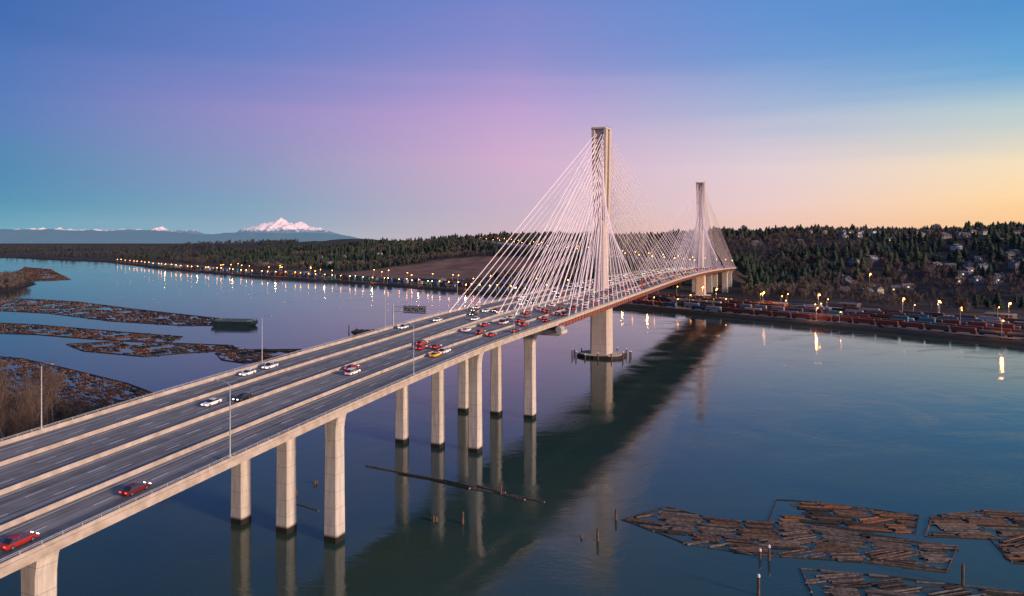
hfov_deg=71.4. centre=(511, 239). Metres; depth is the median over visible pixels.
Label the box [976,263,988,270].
house
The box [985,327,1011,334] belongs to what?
rail car
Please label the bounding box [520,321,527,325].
sport utility vehicle
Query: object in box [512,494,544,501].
boom log
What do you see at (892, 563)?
floating log
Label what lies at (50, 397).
bare tree
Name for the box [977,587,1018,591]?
floating log
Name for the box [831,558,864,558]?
floating log
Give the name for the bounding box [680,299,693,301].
rail car
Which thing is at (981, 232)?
house
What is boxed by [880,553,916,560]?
floating log
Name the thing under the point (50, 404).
bare tree
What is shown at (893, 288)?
house
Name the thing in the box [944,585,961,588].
floating log
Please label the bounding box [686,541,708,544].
floating log
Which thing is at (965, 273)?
house
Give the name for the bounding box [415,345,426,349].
car
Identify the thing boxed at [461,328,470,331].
car
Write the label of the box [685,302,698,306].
rail car
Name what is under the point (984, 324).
rail car
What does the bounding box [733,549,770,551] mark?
floating log
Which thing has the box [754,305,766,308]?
rail car
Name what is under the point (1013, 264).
house
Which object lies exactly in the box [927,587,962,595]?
floating log
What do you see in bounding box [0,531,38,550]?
car
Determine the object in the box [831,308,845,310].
rail car
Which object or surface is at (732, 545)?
floating log
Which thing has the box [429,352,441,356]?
car
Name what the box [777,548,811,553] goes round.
floating log
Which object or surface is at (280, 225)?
snow mountain
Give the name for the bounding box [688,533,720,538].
floating log
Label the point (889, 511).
boom log
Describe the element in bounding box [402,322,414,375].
street lamp
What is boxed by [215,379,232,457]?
street lamp
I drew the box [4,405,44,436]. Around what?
bare tree
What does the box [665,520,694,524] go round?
floating log
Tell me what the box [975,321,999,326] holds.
rail car
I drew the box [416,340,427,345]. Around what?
sport utility vehicle
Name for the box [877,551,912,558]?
floating log
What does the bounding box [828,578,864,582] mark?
floating log
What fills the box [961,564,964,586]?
mooring pile
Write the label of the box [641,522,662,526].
floating log
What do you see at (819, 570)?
boom log
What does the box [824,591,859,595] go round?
floating log
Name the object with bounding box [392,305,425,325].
sign gantry
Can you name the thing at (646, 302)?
rail car
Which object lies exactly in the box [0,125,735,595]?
cable stayed bridge
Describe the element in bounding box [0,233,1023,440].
terrain
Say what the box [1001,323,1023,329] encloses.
rail car
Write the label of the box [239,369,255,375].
car
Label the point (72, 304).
floating logs
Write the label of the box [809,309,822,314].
rail car
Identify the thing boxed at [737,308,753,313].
rail car
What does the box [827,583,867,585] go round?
floating log
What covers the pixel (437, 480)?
boom log
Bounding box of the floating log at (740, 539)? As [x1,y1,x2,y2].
[728,537,752,541]
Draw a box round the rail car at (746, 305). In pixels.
[740,304,751,307]
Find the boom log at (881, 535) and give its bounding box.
[863,532,903,538]
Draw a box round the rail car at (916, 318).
[899,315,918,320]
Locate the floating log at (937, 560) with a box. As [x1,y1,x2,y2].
[928,558,948,561]
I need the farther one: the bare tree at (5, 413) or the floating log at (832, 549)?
the bare tree at (5, 413)
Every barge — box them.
[211,318,257,326]
[351,327,378,334]
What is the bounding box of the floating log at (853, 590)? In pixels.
[829,587,857,591]
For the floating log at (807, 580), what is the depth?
156.89 m
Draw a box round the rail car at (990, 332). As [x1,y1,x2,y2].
[979,329,1004,336]
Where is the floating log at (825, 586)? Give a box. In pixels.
[823,585,856,589]
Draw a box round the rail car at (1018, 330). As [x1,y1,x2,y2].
[1013,329,1023,332]
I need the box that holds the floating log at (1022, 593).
[985,589,1023,594]
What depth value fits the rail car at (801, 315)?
648.16 m
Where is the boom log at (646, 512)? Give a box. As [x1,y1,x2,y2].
[625,506,665,518]
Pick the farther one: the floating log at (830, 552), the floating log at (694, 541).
the floating log at (694, 541)
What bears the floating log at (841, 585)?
on the river water
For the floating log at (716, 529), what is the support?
on the river water
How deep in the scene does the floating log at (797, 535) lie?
180.28 m
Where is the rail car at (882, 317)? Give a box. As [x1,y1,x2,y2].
[872,315,891,318]
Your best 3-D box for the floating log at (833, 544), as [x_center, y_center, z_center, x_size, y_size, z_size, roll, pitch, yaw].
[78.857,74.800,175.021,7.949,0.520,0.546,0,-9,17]
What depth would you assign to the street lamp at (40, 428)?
151.46 m
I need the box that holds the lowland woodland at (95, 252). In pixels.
[0,238,298,265]
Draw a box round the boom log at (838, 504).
[813,501,863,508]
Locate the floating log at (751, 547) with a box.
[738,546,766,547]
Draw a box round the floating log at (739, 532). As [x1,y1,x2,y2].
[736,531,777,534]
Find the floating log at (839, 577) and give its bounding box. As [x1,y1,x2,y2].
[821,575,856,578]
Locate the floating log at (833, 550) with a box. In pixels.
[814,548,861,554]
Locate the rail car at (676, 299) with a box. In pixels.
[668,297,680,301]
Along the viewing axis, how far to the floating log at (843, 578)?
157.48 m
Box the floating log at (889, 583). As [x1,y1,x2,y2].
[877,582,903,586]
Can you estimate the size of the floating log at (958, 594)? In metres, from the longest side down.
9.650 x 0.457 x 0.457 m
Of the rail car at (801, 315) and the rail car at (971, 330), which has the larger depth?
the rail car at (801, 315)
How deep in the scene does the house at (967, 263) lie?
1031.34 m
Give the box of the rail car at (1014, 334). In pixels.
[1007,332,1023,337]
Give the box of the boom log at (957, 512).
[933,510,981,515]
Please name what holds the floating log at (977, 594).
on the river water
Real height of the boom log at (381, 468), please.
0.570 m
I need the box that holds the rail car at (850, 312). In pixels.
[843,311,855,314]
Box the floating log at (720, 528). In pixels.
[699,526,735,530]
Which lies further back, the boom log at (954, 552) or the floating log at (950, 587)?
the boom log at (954, 552)
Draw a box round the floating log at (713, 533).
[703,532,726,534]
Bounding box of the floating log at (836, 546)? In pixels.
[816,543,856,549]
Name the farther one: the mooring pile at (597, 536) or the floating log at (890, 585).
the mooring pile at (597, 536)
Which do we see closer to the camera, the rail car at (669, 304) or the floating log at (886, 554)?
the floating log at (886, 554)
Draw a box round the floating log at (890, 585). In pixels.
[878,582,906,588]
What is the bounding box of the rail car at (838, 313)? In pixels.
[828,310,842,315]
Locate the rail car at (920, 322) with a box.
[908,320,931,326]
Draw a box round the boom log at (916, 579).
[889,576,959,584]
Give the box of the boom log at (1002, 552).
[989,538,1012,562]
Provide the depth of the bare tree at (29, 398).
263.77 m
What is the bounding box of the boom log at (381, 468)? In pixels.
[365,465,403,472]
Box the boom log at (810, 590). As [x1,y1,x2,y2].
[800,568,811,592]
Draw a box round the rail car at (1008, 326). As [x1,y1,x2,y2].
[995,323,1014,331]
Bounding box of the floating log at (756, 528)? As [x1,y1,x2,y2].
[738,527,774,529]
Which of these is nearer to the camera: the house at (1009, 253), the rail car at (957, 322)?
the rail car at (957, 322)
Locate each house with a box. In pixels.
[839,275,851,281]
[840,286,850,294]
[845,280,856,286]
[849,258,859,264]
[859,287,873,293]
[867,255,878,260]
[870,285,883,293]
[890,285,900,292]
[901,283,913,290]
[929,261,941,266]
[940,234,951,238]
[950,243,961,249]
[953,276,965,284]
[955,270,968,277]
[959,233,970,238]
[959,260,973,266]
[962,266,974,273]
[970,275,983,283]
[973,255,984,261]
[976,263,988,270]
[978,229,987,234]
[991,272,1006,278]
[993,276,1002,283]
[1004,251,1015,258]
[1005,249,1020,253]
[1008,260,1019,268]
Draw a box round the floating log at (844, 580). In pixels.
[831,580,859,582]
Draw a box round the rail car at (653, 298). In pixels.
[648,297,659,300]
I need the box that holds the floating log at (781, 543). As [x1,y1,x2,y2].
[764,542,798,545]
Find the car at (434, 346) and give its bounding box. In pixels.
[430,344,441,348]
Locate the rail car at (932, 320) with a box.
[919,317,935,323]
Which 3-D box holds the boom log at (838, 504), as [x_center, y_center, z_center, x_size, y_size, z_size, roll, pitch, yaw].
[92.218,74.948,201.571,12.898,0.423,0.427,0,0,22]
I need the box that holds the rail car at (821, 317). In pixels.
[811,314,830,320]
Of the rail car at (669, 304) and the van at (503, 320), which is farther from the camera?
the rail car at (669, 304)
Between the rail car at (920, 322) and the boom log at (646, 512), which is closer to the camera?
the boom log at (646, 512)
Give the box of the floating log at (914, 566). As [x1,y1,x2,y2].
[901,564,928,567]
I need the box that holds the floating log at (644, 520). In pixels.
[629,517,659,522]
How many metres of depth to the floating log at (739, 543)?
175.44 m
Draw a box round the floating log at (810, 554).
[799,552,822,556]
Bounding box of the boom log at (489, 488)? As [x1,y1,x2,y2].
[477,485,505,492]
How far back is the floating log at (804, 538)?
179.02 m
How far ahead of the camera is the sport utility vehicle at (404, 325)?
278.58 m
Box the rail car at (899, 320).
[883,318,904,324]
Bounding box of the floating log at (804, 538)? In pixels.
[793,536,815,539]
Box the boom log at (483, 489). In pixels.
[470,487,496,492]
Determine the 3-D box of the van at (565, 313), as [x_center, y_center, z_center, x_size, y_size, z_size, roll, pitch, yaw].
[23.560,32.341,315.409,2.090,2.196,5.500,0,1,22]
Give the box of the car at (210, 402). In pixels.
[201,398,221,406]
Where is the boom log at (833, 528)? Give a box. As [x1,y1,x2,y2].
[805,524,860,532]
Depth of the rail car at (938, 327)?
562.05 m
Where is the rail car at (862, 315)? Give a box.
[851,313,869,316]
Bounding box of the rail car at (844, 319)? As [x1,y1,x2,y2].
[832,316,852,322]
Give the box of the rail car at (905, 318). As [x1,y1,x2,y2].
[892,315,908,321]
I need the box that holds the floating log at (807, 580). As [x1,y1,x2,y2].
[806,578,821,581]
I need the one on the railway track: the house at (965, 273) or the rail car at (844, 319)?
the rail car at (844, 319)
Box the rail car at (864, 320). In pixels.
[854,318,874,324]
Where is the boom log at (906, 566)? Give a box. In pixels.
[863,561,945,571]
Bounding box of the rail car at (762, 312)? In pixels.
[754,310,771,315]
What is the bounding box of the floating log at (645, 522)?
[627,519,662,524]
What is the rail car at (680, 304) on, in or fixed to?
on the railway track
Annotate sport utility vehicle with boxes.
[262,361,277,368]
[345,367,359,375]
[398,323,408,328]
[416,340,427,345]
[439,347,450,353]
[476,329,485,333]
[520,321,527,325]
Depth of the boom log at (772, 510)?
196.69 m
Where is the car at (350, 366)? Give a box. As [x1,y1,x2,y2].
[344,364,358,369]
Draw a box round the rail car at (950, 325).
[933,322,956,328]
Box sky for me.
[0,0,1023,240]
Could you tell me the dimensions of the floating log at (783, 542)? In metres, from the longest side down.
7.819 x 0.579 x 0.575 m
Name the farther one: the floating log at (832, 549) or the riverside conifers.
the riverside conifers
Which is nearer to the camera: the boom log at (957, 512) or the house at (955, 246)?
the boom log at (957, 512)
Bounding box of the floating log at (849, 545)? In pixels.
[824,542,866,547]
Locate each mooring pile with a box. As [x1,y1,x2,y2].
[596,528,598,541]
[757,574,759,595]
[768,545,770,560]
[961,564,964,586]
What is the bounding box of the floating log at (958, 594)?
[945,591,971,595]
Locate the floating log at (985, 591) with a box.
[982,590,1023,595]
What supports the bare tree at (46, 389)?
on the terrain at (468, 269)
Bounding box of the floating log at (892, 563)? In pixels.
[869,560,921,565]
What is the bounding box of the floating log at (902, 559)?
[871,556,916,561]
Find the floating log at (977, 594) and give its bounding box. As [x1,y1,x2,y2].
[966,593,986,595]
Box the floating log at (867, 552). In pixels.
[865,546,899,553]
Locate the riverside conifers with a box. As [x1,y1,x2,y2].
[0,238,295,260]
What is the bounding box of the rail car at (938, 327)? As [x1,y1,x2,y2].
[925,324,949,331]
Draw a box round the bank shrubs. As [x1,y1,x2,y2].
[0,396,117,439]
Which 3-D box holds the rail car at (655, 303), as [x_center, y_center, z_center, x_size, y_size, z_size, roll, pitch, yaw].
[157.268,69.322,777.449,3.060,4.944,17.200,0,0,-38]
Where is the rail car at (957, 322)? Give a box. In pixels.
[943,319,960,325]
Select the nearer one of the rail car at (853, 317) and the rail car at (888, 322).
the rail car at (888, 322)
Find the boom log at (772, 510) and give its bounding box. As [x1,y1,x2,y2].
[768,499,776,520]
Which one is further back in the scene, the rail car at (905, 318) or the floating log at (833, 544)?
the rail car at (905, 318)
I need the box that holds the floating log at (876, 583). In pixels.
[871,580,900,585]
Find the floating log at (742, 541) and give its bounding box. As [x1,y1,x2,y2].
[726,539,760,543]
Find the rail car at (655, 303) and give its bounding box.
[649,301,662,305]
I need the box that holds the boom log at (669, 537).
[655,531,682,542]
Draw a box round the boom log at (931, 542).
[909,539,947,544]
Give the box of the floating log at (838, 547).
[816,545,857,551]
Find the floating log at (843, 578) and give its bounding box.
[822,576,862,580]
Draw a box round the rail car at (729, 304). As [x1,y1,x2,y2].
[724,303,735,306]
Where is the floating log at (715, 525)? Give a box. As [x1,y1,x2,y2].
[702,524,728,526]
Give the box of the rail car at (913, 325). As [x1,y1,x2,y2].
[901,322,923,328]
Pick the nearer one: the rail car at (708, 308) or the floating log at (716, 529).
the floating log at (716, 529)
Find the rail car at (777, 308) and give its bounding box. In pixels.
[772,306,784,309]
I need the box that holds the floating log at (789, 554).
[780,552,799,556]
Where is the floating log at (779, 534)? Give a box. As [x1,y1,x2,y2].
[777,529,809,535]
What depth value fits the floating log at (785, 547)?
173.09 m
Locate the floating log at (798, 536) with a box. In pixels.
[783,534,814,539]
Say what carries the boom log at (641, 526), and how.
on the river water
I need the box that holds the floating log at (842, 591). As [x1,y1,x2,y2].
[824,589,859,593]
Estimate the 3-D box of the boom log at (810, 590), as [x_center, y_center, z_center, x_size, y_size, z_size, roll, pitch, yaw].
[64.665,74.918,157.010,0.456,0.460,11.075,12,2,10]
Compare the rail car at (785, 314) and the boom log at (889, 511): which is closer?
the boom log at (889, 511)
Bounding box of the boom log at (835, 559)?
[808,557,861,561]
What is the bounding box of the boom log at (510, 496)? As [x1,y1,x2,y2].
[497,492,524,499]
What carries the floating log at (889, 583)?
on the river water
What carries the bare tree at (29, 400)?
on the terrain at (468, 269)
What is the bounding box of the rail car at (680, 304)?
[672,302,684,306]
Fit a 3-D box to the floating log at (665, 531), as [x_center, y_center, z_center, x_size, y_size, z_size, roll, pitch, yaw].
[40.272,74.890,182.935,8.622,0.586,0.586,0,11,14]
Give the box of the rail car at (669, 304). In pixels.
[663,302,676,306]
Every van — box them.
[499,318,508,323]
[561,310,568,315]
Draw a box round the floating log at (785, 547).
[771,546,802,548]
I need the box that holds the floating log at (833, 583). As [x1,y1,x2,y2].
[831,580,863,584]
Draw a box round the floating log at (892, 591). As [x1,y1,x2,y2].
[869,588,918,595]
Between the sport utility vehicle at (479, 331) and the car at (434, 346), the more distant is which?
the sport utility vehicle at (479, 331)
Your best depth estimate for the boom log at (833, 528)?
184.76 m
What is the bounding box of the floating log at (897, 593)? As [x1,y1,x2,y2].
[875,590,913,595]
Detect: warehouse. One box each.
[284,270,310,272]
[417,277,446,280]
[500,282,529,286]
[838,302,861,307]
[984,312,1017,318]
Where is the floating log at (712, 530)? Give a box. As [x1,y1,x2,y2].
[698,529,730,532]
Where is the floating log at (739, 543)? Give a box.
[727,542,753,544]
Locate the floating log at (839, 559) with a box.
[837,558,862,560]
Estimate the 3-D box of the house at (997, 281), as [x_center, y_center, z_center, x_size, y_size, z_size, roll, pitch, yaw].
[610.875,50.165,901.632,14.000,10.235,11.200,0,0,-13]
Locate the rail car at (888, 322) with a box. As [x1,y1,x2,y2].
[876,319,898,326]
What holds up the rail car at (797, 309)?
on the railway track
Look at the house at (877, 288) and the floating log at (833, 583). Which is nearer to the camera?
the floating log at (833, 583)
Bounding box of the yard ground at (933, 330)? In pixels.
[624,293,1022,339]
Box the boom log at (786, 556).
[762,554,805,558]
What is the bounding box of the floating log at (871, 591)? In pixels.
[864,589,902,595]
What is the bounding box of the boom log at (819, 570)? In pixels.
[802,568,867,574]
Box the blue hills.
[0,229,360,243]
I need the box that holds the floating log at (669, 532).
[667,531,685,534]
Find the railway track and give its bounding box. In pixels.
[144,264,1023,338]
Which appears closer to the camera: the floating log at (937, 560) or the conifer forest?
the floating log at (937, 560)
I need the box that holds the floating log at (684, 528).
[673,527,694,529]
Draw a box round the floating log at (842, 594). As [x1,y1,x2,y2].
[832,593,854,595]
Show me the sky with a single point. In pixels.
(371, 119)
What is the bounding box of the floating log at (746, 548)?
[729,547,767,549]
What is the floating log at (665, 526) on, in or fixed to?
on the river water
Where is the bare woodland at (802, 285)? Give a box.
[148,222,1023,312]
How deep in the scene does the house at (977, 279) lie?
915.37 m
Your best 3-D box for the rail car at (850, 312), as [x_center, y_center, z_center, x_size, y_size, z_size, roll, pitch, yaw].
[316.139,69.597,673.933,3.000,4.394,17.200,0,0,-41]
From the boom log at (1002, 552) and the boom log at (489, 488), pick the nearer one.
the boom log at (1002, 552)
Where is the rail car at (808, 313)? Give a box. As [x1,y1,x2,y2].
[799,312,817,314]
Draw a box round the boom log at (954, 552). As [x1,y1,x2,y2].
[946,546,957,571]
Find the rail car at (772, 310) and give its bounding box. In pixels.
[762,309,779,313]
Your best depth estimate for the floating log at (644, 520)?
190.24 m
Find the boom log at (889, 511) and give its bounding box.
[865,508,917,515]
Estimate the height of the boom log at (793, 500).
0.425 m
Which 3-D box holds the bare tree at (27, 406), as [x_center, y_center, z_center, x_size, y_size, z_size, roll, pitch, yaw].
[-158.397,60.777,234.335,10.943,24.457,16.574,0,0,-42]
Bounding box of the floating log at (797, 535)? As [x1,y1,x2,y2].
[786,533,808,536]
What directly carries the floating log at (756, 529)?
on the river water
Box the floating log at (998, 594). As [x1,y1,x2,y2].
[981,592,1017,595]
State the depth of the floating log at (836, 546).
173.48 m
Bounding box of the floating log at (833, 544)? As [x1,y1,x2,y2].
[816,542,850,547]
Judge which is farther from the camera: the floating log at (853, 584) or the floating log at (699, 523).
the floating log at (699, 523)
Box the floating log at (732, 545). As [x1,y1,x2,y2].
[729,544,761,546]
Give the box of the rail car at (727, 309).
[721,307,736,312]
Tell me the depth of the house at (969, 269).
984.08 m
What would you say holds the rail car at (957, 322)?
on the railway track
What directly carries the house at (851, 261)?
on the terrain at (468, 269)
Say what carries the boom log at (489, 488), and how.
on the river water
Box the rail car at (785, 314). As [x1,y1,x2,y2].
[773,311,790,317]
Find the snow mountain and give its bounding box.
[15,217,392,240]
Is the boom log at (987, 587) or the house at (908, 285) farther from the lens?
the house at (908, 285)
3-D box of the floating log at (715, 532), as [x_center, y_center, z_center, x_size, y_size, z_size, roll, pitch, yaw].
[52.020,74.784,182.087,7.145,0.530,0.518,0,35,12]
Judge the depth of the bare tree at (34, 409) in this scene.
254.36 m
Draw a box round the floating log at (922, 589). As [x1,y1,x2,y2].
[920,584,954,590]
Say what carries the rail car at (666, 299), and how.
on the railway track
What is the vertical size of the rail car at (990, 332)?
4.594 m
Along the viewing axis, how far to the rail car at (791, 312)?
669.93 m
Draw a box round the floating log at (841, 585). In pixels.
[828,584,855,588]
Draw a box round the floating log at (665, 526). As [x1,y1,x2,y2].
[663,525,694,528]
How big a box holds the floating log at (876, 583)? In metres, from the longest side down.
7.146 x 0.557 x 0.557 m
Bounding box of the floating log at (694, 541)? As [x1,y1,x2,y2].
[683,539,712,543]
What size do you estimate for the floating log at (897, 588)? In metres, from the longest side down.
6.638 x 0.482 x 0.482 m
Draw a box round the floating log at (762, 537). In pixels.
[743,536,779,539]
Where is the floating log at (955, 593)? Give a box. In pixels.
[938,590,970,595]
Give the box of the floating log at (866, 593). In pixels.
[865,592,890,595]
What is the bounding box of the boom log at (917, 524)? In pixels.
[915,515,919,534]
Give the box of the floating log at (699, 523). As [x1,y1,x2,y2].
[698,522,734,527]
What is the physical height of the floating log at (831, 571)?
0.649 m
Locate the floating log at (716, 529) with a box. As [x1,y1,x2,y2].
[698,527,732,531]
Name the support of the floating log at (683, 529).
on the river water
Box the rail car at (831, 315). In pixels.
[819,313,837,318]
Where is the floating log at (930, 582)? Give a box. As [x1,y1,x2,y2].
[916,580,945,583]
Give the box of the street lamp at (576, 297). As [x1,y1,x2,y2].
[569,281,577,313]
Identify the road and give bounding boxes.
[0,240,730,562]
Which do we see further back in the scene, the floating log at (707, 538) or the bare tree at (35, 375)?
the bare tree at (35, 375)
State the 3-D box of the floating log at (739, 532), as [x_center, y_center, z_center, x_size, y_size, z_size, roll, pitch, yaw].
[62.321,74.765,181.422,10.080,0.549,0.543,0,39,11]
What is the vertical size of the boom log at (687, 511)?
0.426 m
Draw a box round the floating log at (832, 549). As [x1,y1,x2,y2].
[815,546,855,552]
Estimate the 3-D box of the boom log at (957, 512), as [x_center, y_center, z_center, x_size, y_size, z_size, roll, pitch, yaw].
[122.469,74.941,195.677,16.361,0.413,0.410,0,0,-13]
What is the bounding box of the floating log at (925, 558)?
[924,557,952,559]
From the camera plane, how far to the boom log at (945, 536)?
179.81 m
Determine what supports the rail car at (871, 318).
on the railway track
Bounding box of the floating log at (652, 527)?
[640,525,665,529]
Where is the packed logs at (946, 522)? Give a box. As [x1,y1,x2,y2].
[635,502,1023,561]
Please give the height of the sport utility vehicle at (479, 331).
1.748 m
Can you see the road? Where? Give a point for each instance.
(16, 505)
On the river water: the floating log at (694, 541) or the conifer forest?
the floating log at (694, 541)
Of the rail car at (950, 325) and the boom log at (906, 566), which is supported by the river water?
the boom log at (906, 566)
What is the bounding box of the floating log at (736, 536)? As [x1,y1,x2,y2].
[721,535,752,537]
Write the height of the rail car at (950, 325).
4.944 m
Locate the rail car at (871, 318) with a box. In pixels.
[860,316,881,321]
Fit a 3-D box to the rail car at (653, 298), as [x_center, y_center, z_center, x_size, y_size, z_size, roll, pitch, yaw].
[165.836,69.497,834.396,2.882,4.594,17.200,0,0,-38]
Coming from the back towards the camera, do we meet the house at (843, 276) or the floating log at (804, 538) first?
the house at (843, 276)
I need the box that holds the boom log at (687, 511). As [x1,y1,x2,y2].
[667,506,707,516]
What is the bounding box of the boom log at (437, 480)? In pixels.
[431,478,469,488]
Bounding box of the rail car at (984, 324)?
[968,321,986,329]
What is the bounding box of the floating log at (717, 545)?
[709,543,727,547]
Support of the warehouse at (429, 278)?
on the terrain at (468, 269)
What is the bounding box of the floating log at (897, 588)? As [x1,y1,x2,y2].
[883,586,910,589]
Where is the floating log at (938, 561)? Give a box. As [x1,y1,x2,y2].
[924,561,951,562]
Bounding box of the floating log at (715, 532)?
[701,531,729,534]
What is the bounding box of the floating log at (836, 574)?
[815,572,853,577]
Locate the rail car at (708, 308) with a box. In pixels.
[706,306,720,311]
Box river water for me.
[0,258,1023,595]
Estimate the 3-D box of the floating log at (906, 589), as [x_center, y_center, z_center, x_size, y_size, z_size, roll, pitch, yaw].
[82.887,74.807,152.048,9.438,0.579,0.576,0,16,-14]
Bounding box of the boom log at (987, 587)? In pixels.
[965,585,1021,591]
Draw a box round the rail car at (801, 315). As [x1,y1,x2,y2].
[792,313,810,318]
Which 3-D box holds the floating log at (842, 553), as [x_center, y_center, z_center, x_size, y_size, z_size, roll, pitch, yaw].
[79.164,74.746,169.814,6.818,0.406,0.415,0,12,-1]
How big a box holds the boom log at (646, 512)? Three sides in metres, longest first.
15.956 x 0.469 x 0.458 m
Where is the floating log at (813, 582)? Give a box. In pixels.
[804,580,826,583]
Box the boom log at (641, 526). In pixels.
[627,521,653,531]
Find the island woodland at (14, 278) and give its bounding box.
[0,270,31,288]
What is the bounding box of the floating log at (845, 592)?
[831,590,860,594]
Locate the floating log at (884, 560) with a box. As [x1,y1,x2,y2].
[873,558,914,564]
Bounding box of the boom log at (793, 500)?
[777,499,811,501]
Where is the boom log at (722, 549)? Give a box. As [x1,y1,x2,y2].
[691,544,751,554]
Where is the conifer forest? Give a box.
[122,221,1023,308]
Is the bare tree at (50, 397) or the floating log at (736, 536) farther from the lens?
the bare tree at (50, 397)
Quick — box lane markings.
[0,277,680,555]
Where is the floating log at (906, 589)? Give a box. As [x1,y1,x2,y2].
[885,587,919,591]
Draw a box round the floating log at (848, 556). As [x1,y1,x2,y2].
[832,556,865,557]
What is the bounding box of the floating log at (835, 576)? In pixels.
[821,575,851,577]
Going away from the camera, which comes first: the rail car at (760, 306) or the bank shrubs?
the bank shrubs
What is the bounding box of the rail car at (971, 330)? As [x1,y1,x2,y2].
[951,326,976,333]
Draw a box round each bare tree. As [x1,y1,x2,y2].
[0,364,10,397]
[0,370,18,414]
[0,389,21,432]
[0,398,13,437]
[0,407,24,440]
[1,367,9,397]
[1,396,33,439]
[2,405,49,434]
[3,377,34,412]
[4,384,24,435]
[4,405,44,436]
[6,382,40,416]
[7,405,35,432]
[7,415,43,437]
[9,371,39,408]
[12,389,45,430]
[12,391,39,430]
[15,374,60,427]
[16,362,73,424]
[18,363,53,412]
[18,384,45,418]
[26,397,42,428]
[27,361,52,399]
[30,411,51,430]
[33,368,60,425]
[39,378,61,425]
[39,380,56,423]
[42,360,70,416]
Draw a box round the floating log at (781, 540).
[759,539,806,542]
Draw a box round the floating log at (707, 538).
[697,536,718,540]
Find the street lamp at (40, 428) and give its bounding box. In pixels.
[39,363,52,429]
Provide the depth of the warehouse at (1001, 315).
649.83 m
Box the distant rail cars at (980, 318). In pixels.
[189,265,1023,324]
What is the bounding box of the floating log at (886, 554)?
[876,550,902,556]
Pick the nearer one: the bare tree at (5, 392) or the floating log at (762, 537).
the floating log at (762, 537)
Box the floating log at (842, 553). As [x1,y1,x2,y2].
[830,553,858,554]
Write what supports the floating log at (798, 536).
on the river water
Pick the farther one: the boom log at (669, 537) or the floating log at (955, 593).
the boom log at (669, 537)
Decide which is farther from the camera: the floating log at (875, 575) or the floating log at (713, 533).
the floating log at (713, 533)
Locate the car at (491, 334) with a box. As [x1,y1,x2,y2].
[487,332,495,336]
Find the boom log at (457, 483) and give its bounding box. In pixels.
[442,479,475,487]
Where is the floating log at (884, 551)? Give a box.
[869,548,901,554]
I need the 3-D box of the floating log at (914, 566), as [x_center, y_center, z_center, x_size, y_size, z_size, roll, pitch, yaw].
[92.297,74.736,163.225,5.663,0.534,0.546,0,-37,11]
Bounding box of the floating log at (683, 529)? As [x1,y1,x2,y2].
[672,528,694,531]
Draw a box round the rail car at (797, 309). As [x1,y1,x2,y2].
[790,308,802,312]
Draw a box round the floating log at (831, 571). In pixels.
[820,569,858,575]
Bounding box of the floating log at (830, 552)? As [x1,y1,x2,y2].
[808,549,860,555]
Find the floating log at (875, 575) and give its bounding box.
[868,573,888,576]
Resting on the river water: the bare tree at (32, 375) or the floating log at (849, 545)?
the floating log at (849, 545)
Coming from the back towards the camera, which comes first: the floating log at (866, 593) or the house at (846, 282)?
the house at (846, 282)
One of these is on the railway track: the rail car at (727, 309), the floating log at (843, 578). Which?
the rail car at (727, 309)
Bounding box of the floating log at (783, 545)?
[758,544,808,547]
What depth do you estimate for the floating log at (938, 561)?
165.88 m
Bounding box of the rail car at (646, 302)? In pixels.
[637,300,648,304]
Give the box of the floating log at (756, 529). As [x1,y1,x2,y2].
[734,528,777,531]
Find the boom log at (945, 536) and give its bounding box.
[926,536,960,537]
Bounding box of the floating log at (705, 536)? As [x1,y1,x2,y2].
[693,534,719,538]
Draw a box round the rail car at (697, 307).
[691,305,704,309]
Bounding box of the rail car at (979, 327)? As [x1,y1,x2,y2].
[958,324,982,331]
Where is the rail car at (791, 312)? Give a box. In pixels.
[780,310,797,314]
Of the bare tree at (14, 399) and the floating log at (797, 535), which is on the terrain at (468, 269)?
the bare tree at (14, 399)
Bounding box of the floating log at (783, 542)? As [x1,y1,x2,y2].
[768,540,800,543]
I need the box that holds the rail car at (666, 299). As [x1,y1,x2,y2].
[660,298,671,302]
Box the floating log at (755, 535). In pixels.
[741,533,779,537]
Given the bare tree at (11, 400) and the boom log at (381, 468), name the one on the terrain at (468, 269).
the bare tree at (11, 400)
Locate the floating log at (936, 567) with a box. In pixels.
[925,565,949,569]
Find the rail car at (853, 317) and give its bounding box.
[839,315,859,320]
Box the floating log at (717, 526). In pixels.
[699,525,733,528]
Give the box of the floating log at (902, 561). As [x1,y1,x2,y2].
[867,558,923,563]
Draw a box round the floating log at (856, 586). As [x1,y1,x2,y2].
[836,584,870,587]
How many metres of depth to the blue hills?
15316.22 m
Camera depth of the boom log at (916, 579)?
157.20 m
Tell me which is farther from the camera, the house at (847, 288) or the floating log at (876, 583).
the house at (847, 288)
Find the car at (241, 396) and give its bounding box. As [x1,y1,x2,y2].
[232,392,251,400]
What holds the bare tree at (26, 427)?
on the terrain at (468, 269)
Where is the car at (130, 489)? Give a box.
[119,482,150,495]
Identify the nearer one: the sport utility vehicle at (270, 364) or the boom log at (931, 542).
the boom log at (931, 542)
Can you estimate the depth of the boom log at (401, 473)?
225.94 m
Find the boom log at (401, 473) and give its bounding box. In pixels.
[398,472,430,478]
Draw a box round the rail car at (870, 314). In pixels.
[857,312,876,316]
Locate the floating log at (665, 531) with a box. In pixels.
[652,529,685,532]
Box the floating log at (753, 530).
[738,529,770,531]

